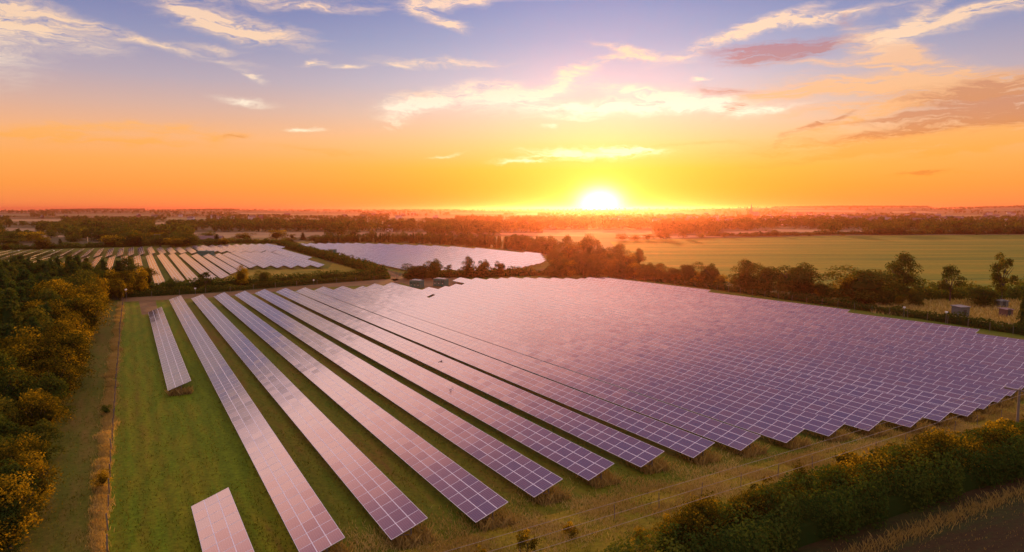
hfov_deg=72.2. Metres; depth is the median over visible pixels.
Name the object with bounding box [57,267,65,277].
conifer tree
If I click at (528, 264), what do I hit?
solar row
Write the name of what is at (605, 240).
ground
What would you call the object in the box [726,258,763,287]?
field tree
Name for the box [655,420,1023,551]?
hedge
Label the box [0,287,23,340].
conifer tree
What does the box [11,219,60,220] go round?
stubble field
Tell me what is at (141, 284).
broadleaf tree
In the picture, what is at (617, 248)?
clump tree
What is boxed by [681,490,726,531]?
scrub bush
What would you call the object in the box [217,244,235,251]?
solar row
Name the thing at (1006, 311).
brick shed
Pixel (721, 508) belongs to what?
hedge shrub
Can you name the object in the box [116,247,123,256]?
solar row
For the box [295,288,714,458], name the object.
solar row
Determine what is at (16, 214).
pasture field
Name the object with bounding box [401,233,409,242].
belt tree
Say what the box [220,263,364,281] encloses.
rough brown meadow
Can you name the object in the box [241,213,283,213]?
stubble field
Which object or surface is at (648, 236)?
hedgerow tree
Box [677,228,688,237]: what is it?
hedgerow tree
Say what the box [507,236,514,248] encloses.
belt tree
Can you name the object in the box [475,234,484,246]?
belt tree
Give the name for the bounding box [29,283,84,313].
broadleaf tree
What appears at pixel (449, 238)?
belt tree
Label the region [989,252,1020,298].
field tree
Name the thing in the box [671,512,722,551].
scrub bush
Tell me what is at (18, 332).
conifer tree
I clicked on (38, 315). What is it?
broadleaf tree
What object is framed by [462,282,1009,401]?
solar row
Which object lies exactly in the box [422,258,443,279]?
field tree
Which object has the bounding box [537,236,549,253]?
belt tree
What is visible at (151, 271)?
broadleaf tree
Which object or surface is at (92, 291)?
broadleaf tree
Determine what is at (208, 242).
woodland tree
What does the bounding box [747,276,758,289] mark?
scrub bush
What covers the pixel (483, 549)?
weed clump
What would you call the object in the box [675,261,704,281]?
field tree
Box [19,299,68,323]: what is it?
broadleaf tree
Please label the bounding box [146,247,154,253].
solar row
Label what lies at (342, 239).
belt tree
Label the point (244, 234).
woodland tree
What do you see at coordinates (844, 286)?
field tree
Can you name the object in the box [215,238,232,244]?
woodland tree
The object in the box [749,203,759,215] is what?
church
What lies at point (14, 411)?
broadleaf tree
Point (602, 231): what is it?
stubble field
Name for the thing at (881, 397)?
solar row
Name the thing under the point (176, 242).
woodland tree
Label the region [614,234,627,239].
hedgerow tree
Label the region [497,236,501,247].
belt tree
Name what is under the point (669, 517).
scrub bush
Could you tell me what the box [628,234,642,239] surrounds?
hedgerow tree
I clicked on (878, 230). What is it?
hedgerow tree
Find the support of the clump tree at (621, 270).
on the solar meadow at (329, 483)
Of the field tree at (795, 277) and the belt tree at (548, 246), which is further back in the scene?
the belt tree at (548, 246)
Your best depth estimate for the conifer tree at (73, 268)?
171.81 m
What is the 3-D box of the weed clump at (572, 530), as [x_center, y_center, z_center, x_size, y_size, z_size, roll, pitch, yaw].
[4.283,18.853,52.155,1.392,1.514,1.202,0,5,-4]
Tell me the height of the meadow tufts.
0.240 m
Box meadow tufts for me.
[24,339,935,551]
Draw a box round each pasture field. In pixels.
[0,214,29,215]
[56,214,150,215]
[166,218,205,219]
[290,214,357,214]
[389,216,454,217]
[451,213,503,213]
[655,212,711,213]
[941,215,1001,215]
[983,210,1018,210]
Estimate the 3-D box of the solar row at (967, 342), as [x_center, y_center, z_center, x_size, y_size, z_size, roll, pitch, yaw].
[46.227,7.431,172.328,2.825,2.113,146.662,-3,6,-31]
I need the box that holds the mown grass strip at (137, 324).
[107,302,297,551]
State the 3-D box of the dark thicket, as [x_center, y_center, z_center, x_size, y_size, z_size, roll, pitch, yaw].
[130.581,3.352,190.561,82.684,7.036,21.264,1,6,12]
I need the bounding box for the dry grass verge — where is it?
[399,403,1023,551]
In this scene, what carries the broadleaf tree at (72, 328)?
on the grass track
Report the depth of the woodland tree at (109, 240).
455.59 m
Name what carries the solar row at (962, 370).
on the solar meadow at (329, 483)
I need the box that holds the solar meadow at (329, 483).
[103,275,1023,551]
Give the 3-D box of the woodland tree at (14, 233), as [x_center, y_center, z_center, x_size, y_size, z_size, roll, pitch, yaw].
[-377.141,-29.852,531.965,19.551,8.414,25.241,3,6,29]
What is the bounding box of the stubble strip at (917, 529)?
[828,479,1023,551]
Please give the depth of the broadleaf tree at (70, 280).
166.18 m
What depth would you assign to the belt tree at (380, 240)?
517.97 m
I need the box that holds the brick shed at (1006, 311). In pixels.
[998,307,1014,316]
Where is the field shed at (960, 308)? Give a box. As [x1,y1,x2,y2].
[950,305,969,317]
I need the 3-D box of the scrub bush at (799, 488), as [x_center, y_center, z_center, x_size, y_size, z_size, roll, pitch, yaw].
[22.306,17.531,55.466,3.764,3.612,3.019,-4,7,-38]
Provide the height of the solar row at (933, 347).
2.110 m
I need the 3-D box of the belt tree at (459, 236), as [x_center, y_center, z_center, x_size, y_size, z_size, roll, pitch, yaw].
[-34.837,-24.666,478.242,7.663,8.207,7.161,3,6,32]
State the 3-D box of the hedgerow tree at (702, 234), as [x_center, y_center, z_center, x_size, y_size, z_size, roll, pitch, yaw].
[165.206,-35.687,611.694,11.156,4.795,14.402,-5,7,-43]
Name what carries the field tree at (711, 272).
on the ground at (605, 240)
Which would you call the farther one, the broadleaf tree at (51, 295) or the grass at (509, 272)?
the grass at (509, 272)
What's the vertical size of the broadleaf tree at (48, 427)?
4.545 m
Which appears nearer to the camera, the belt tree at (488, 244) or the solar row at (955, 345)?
the solar row at (955, 345)
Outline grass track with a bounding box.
[0,299,118,551]
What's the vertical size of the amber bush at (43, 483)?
5.693 m
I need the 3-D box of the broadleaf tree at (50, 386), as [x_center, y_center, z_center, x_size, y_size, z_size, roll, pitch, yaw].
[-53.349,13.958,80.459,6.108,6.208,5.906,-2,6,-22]
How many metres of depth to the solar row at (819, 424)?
98.07 m
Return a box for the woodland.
[0,205,1023,239]
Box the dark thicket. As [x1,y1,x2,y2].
[834,276,1023,299]
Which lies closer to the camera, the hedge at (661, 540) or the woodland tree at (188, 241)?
the hedge at (661, 540)
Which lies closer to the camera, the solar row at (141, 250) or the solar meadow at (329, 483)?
the solar meadow at (329, 483)
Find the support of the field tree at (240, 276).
on the ground at (605, 240)
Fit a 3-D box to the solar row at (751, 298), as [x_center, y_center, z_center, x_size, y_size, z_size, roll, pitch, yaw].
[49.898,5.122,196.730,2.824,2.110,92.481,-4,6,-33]
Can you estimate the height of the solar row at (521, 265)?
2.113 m
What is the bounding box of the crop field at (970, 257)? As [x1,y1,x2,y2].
[611,235,1023,299]
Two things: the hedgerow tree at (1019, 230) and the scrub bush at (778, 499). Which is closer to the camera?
the scrub bush at (778, 499)
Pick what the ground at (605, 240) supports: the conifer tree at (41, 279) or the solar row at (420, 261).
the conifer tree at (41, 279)
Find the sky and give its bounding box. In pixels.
[0,0,1023,210]
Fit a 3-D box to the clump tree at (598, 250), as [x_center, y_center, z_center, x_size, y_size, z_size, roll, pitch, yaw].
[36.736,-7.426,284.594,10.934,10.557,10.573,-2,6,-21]
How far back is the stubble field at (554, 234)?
686.81 m
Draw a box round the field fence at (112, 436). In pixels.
[105,300,122,551]
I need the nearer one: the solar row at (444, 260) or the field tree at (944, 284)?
the field tree at (944, 284)
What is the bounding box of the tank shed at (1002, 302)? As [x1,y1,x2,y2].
[994,299,1009,306]
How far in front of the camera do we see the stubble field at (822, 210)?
3545.42 m
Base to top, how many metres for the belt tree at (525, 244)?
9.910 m
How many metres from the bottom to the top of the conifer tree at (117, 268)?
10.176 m
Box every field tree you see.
[156,277,182,288]
[196,272,213,287]
[234,265,248,284]
[252,270,271,283]
[401,263,423,279]
[417,264,426,276]
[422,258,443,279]
[445,264,452,277]
[460,256,476,277]
[477,259,491,277]
[494,260,506,276]
[632,248,646,264]
[658,267,681,280]
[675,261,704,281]
[698,263,719,283]
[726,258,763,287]
[746,262,782,293]
[765,262,825,297]
[810,281,836,297]
[818,265,907,304]
[828,273,859,297]
[883,251,926,296]
[935,264,967,300]
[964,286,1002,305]
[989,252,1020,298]
[1015,285,1023,326]
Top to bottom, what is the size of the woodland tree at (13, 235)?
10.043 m
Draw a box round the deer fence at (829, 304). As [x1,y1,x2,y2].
[625,274,1020,331]
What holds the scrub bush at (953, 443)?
on the solar meadow at (329, 483)
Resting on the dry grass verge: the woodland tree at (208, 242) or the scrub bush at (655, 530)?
the scrub bush at (655, 530)
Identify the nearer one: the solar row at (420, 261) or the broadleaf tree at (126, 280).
the broadleaf tree at (126, 280)
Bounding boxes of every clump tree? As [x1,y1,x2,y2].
[543,266,559,276]
[546,249,564,266]
[548,254,569,275]
[554,234,573,255]
[559,260,578,277]
[560,241,584,261]
[567,251,591,268]
[572,255,592,278]
[576,233,602,258]
[585,259,604,277]
[589,250,613,269]
[590,245,613,262]
[599,256,621,278]
[605,251,623,273]
[607,243,632,262]
[614,260,628,278]
[621,262,641,277]
[624,253,637,266]
[636,262,654,279]
[648,262,668,278]
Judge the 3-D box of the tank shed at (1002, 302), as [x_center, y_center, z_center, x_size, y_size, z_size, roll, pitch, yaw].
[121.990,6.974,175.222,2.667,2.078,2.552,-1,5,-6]
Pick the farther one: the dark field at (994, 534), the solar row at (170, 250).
the solar row at (170, 250)
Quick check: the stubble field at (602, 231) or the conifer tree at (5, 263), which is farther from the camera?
the stubble field at (602, 231)
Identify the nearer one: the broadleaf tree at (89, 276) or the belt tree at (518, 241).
the broadleaf tree at (89, 276)
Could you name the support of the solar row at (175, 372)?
on the mown grass strip at (137, 324)
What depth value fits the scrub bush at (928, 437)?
64.19 m
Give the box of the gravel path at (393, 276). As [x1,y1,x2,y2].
[388,271,404,280]
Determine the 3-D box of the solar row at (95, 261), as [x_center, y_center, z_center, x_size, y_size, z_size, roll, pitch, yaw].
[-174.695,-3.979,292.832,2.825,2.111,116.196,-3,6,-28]
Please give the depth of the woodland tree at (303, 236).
561.26 m
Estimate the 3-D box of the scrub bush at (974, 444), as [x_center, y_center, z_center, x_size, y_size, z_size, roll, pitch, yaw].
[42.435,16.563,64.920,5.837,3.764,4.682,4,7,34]
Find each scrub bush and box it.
[647,525,668,541]
[652,520,680,538]
[654,499,712,547]
[658,513,675,529]
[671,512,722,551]
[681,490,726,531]
[686,271,701,281]
[690,272,706,282]
[713,273,729,283]
[724,491,781,522]
[727,490,764,520]
[730,486,770,521]
[735,278,748,288]
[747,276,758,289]
[748,484,785,503]
[749,475,773,491]
[752,483,803,514]
[776,475,812,499]
[820,462,852,485]
[820,463,851,489]
[825,465,880,498]
[832,450,861,467]
[835,451,857,463]
[839,446,918,485]
[843,458,893,489]
[848,453,911,482]
[873,442,902,459]
[875,435,965,479]
[878,290,895,303]
[879,298,891,304]
[895,294,909,305]
[905,290,918,302]
[907,289,924,304]
[910,294,923,305]
[910,430,954,461]
[913,433,970,469]
[922,424,962,457]
[922,434,972,453]
[955,435,1008,469]
[962,427,977,440]
[966,428,1006,451]
[971,421,1023,447]
[977,426,1023,447]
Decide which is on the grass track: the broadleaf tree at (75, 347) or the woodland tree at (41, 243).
the broadleaf tree at (75, 347)
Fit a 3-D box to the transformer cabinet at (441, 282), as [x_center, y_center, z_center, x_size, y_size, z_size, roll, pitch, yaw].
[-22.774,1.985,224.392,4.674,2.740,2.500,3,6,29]
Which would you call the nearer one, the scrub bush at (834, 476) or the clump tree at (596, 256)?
the scrub bush at (834, 476)
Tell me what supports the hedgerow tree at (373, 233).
on the ground at (605, 240)
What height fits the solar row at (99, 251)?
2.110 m
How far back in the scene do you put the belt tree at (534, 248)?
393.84 m
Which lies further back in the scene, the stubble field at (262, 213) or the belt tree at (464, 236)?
the stubble field at (262, 213)
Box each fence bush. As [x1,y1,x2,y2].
[90,467,112,489]
[100,404,111,412]
[115,285,123,300]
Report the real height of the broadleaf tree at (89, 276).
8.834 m
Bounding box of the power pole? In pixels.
[1004,385,1023,421]
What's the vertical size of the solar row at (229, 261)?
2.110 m
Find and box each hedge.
[0,237,285,249]
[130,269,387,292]
[276,239,387,272]
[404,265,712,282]
[600,528,720,551]
[614,274,1023,334]
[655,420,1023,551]
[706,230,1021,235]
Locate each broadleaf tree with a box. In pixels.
[0,306,58,337]
[0,325,51,385]
[0,343,47,393]
[0,350,32,428]
[0,363,43,398]
[0,395,22,435]
[0,412,25,443]
[0,432,59,485]
[0,433,38,466]
[0,458,46,515]
[0,481,38,551]
[5,388,76,435]
[10,372,77,422]
[12,419,64,464]
[17,390,68,426]
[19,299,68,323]
[25,355,92,402]
[28,343,86,385]
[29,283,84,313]
[31,286,81,315]
[32,263,41,273]
[34,331,97,380]
[35,278,75,300]
[37,321,81,364]
[45,336,87,365]
[48,311,91,334]
[49,317,94,346]
[50,322,89,360]
[52,268,97,288]
[53,307,93,337]
[62,297,112,335]
[65,285,115,321]
[70,292,112,327]
[80,261,105,284]
[82,270,97,283]
[85,265,109,278]
[92,273,109,300]
[103,269,128,296]
[104,279,117,298]
[107,277,130,299]
[108,255,150,289]
[113,269,139,294]
[130,267,149,291]
[133,267,159,289]
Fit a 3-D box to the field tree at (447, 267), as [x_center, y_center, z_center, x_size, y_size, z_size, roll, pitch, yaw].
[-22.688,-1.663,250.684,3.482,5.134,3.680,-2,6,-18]
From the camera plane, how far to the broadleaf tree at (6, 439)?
62.18 m
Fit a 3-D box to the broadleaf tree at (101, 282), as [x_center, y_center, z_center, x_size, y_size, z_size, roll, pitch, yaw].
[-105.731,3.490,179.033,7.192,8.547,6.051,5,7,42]
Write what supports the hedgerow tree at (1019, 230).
on the ground at (605, 240)
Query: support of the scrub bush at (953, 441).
on the solar meadow at (329, 483)
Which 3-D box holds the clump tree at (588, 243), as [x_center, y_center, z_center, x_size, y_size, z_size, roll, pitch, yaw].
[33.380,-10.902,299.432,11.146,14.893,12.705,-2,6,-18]
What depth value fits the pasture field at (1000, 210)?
3326.96 m
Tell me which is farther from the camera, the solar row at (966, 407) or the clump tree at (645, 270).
the clump tree at (645, 270)
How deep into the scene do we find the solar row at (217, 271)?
283.71 m
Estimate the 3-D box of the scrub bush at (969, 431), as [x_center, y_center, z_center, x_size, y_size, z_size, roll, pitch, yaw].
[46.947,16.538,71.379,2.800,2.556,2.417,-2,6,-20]
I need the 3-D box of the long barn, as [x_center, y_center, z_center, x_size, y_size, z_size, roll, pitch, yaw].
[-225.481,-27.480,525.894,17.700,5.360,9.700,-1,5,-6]
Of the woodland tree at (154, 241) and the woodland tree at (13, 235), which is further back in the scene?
the woodland tree at (13, 235)
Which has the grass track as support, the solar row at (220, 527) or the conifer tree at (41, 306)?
the conifer tree at (41, 306)
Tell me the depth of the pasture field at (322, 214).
3097.63 m
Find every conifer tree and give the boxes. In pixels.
[0,260,7,270]
[0,265,10,294]
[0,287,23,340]
[0,323,15,348]
[1,281,25,323]
[3,269,16,286]
[6,264,18,276]
[8,255,20,268]
[14,269,34,297]
[14,328,28,347]
[15,287,32,332]
[16,255,24,265]
[17,280,35,300]
[18,259,32,279]
[24,316,43,348]
[26,256,36,277]
[32,258,41,271]
[34,261,53,276]
[35,273,47,284]
[35,305,49,332]
[41,301,55,331]
[43,272,51,281]
[48,257,58,277]
[53,255,66,275]
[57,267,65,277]
[63,255,73,277]
[66,260,82,286]
[72,255,86,285]
[97,257,110,275]
[113,260,124,279]
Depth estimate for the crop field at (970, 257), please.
400.03 m
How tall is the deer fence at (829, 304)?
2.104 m
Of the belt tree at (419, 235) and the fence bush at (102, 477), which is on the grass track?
the fence bush at (102, 477)
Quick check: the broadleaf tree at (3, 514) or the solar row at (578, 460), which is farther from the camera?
the solar row at (578, 460)
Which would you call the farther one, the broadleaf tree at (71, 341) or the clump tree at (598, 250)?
the clump tree at (598, 250)
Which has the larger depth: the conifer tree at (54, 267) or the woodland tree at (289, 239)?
the woodland tree at (289, 239)
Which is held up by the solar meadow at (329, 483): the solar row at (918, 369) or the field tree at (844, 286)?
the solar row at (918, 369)
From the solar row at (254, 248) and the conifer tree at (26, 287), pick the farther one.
the solar row at (254, 248)
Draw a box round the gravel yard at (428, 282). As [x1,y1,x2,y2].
[401,277,458,288]
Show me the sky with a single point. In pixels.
(145, 104)
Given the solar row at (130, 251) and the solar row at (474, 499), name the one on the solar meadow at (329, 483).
the solar row at (474, 499)
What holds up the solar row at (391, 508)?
on the solar meadow at (329, 483)
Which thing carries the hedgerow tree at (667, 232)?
on the crop field at (970, 257)
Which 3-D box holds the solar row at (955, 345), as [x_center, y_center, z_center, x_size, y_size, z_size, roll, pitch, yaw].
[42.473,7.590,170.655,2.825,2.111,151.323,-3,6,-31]
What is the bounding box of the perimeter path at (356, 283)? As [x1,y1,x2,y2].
[120,279,403,301]
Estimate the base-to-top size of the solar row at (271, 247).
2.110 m
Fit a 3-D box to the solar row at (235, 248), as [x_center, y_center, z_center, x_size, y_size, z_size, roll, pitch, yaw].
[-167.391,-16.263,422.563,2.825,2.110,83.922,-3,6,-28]
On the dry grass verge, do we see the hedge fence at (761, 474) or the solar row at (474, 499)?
the hedge fence at (761, 474)
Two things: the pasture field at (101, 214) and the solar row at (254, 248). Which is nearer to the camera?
the solar row at (254, 248)
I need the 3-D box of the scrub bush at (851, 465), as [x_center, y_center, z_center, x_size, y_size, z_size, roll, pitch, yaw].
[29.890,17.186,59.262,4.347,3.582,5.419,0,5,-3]
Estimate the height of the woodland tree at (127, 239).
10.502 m
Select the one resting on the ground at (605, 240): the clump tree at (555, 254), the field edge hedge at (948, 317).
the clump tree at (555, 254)
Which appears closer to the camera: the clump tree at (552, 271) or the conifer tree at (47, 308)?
the conifer tree at (47, 308)
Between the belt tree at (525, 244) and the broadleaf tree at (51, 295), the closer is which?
the broadleaf tree at (51, 295)
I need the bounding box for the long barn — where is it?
[197,236,223,239]
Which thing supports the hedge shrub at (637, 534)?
on the dry grass verge
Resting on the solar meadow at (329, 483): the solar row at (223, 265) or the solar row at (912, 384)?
the solar row at (912, 384)
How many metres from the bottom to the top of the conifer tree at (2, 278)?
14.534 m
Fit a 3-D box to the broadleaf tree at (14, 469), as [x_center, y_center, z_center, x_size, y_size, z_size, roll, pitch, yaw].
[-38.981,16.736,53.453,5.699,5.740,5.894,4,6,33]
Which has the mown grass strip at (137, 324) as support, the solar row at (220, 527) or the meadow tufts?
the solar row at (220, 527)
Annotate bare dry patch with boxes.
[139,301,156,314]
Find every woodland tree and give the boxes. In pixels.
[0,231,19,241]
[0,231,24,241]
[0,238,28,245]
[1,243,11,249]
[18,231,42,242]
[29,237,54,248]
[43,229,59,237]
[65,234,85,242]
[88,231,111,240]
[97,235,124,246]
[115,230,141,234]
[118,231,147,244]
[126,233,145,244]
[136,237,143,246]
[146,235,171,246]
[161,237,189,246]
[179,236,198,246]
[194,238,220,245]
[204,230,215,235]
[213,234,223,244]
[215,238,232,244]
[232,232,257,238]
[266,229,288,238]
[286,237,297,243]
[299,232,306,239]
[306,235,321,242]
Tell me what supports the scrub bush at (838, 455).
on the dry grass verge
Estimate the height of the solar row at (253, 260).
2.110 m
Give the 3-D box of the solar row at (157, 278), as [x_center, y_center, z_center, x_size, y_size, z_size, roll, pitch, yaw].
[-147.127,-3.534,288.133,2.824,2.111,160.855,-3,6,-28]
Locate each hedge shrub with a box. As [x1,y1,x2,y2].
[630,525,652,550]
[704,499,730,524]
[790,459,810,494]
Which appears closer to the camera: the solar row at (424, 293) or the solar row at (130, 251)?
the solar row at (424, 293)
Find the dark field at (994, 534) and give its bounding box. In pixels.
[791,477,1023,551]
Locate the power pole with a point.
(1019, 390)
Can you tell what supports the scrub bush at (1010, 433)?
on the solar meadow at (329, 483)
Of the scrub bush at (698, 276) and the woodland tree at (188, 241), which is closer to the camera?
the scrub bush at (698, 276)
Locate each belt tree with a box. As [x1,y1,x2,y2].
[328,235,337,242]
[340,234,346,242]
[343,234,352,241]
[378,233,382,242]
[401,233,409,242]
[413,231,424,242]
[423,232,431,243]
[428,233,437,243]
[437,234,442,244]
[442,235,451,242]
[445,235,449,244]
[455,234,463,244]
[459,232,474,244]
[462,233,475,245]
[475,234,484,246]
[485,233,493,244]
[485,237,491,247]
[492,236,496,247]
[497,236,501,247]
[502,236,509,248]
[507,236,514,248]
[511,234,521,247]
[513,234,529,250]
[519,235,534,248]
[530,238,539,252]
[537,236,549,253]
[538,235,562,254]
[539,237,544,253]
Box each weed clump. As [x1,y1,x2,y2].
[474,545,485,551]
[515,528,538,551]
[561,521,578,539]
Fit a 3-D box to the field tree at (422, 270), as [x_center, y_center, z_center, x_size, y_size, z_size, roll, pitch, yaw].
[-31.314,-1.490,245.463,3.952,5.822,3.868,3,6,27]
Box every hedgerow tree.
[345,227,362,236]
[364,231,375,237]
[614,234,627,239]
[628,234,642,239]
[642,234,654,239]
[652,231,668,238]
[661,228,673,238]
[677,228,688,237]
[695,232,707,237]
[771,230,781,235]
[861,226,891,234]
[878,227,898,234]
[891,227,914,234]
[916,228,930,234]
[951,227,965,233]
[991,225,1003,233]
[1012,226,1023,233]
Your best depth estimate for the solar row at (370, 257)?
346.55 m
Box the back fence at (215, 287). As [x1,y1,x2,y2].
[122,278,378,297]
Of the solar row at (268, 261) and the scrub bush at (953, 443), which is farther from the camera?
the solar row at (268, 261)
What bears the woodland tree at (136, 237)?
on the ground at (605, 240)
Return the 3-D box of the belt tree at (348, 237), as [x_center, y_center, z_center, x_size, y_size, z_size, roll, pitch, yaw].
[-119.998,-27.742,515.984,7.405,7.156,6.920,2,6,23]
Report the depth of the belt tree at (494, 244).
448.89 m
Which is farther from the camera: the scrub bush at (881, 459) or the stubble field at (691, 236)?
the stubble field at (691, 236)
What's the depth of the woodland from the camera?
888.44 m
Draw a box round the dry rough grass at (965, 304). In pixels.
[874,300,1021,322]
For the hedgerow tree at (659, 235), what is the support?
on the ground at (605, 240)
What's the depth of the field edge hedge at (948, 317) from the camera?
172.23 m
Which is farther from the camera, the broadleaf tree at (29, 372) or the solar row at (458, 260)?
the solar row at (458, 260)
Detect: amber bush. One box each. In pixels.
[0,471,51,549]
[6,450,66,517]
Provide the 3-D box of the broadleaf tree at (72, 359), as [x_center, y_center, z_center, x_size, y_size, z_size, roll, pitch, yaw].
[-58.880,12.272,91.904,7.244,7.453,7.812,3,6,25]
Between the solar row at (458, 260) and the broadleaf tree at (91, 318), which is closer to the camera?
the broadleaf tree at (91, 318)
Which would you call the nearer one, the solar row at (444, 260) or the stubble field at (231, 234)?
the solar row at (444, 260)
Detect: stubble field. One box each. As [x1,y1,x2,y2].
[6,228,35,230]
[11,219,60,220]
[194,232,325,237]
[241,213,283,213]
[346,232,425,235]
[500,233,584,235]
[516,213,537,214]
[543,230,651,233]
[615,235,722,237]
[723,231,767,234]
[773,229,817,231]
[786,210,855,211]
[892,211,936,213]
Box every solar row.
[81,248,93,256]
[91,256,101,265]
[93,248,103,256]
[105,248,113,256]
[106,255,115,268]
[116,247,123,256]
[128,247,133,256]
[134,255,142,266]
[137,247,144,255]
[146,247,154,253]
[146,254,164,284]
[148,307,190,390]
[157,247,165,253]
[157,254,184,281]
[166,247,175,253]
[168,253,197,281]
[169,295,344,551]
[175,247,186,253]
[179,253,215,278]
[185,247,195,253]
[191,294,426,539]
[191,488,253,551]
[192,245,205,250]
[192,254,228,278]
[199,245,217,252]
[203,254,236,273]
[208,245,226,253]
[214,253,246,270]
[214,292,507,522]
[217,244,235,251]
[222,252,256,268]
[225,244,244,252]
[231,251,269,269]
[232,244,255,251]
[235,291,561,496]
[241,244,265,251]
[242,251,283,267]
[249,244,275,251]
[251,251,296,267]
[255,289,613,482]
[257,244,284,250]
[262,251,310,267]
[264,244,283,248]
[273,250,323,266]
[277,288,663,466]
[282,250,311,259]
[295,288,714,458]
[300,243,419,265]
[309,243,446,270]
[314,286,759,450]
[318,243,463,269]
[327,243,477,267]
[334,286,803,442]
[336,243,495,270]
[339,253,409,269]
[345,243,509,268]
[354,243,520,268]
[354,286,845,435]
[366,243,526,267]
[368,284,883,430]
[378,243,531,267]
[384,282,433,296]
[389,244,538,264]
[403,244,543,263]
[417,245,544,260]
[423,287,951,421]
[430,294,924,427]
[433,245,544,258]
[440,286,980,415]
[450,246,543,257]
[450,284,995,409]
[453,277,1021,396]
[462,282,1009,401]
[472,278,1023,388]
[474,248,541,255]
[487,278,1023,377]
[499,278,1023,370]
[508,277,1023,364]
[523,277,1023,358]
[537,277,1023,353]
[550,278,1023,348]
[565,278,1023,343]
[578,278,978,332]
[586,277,848,311]
[600,277,709,291]
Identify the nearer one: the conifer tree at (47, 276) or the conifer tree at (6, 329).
the conifer tree at (6, 329)
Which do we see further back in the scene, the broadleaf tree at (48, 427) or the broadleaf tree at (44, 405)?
the broadleaf tree at (44, 405)
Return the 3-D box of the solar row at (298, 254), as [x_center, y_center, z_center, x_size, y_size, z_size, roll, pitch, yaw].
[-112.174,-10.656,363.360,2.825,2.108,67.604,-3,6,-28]
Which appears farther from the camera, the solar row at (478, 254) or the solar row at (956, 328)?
the solar row at (478, 254)
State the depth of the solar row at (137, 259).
317.51 m
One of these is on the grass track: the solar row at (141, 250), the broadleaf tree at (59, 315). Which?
the broadleaf tree at (59, 315)
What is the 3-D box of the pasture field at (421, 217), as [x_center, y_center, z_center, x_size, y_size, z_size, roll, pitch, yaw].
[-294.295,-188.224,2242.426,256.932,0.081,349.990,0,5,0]
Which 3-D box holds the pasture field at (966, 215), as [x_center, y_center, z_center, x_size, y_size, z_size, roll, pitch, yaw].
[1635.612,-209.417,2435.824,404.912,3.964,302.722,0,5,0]
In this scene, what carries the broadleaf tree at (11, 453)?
on the grass track
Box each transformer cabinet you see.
[196,250,214,255]
[409,279,423,288]
[433,278,447,286]
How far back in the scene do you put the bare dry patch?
177.33 m
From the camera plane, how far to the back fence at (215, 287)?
203.46 m
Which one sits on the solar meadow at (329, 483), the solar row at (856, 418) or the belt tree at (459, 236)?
the solar row at (856, 418)
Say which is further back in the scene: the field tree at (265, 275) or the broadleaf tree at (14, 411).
the field tree at (265, 275)
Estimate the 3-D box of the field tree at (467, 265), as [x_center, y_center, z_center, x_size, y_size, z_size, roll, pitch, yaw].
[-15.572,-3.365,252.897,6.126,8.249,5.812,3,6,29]
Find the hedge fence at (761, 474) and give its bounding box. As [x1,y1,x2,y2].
[480,408,1014,551]
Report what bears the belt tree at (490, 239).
on the ground at (605, 240)
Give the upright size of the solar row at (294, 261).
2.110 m
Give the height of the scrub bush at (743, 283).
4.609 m
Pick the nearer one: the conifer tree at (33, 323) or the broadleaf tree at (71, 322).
the conifer tree at (33, 323)
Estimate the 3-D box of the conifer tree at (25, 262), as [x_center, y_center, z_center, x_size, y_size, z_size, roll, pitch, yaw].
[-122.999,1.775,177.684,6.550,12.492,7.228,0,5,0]
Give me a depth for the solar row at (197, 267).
290.27 m
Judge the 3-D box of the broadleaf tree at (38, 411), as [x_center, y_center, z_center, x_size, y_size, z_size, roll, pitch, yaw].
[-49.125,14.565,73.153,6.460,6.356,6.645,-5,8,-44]
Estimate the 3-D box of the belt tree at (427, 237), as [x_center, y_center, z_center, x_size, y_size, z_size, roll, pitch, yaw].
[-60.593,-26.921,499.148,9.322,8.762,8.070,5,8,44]
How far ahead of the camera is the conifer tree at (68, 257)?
189.15 m
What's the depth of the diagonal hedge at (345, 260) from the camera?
328.47 m
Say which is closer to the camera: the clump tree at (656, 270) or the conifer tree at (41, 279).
the conifer tree at (41, 279)
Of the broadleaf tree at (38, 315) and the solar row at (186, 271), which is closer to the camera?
the broadleaf tree at (38, 315)
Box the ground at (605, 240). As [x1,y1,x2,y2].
[0,207,1023,436]
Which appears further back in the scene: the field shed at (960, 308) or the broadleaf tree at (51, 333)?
the field shed at (960, 308)
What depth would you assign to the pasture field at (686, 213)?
3487.95 m

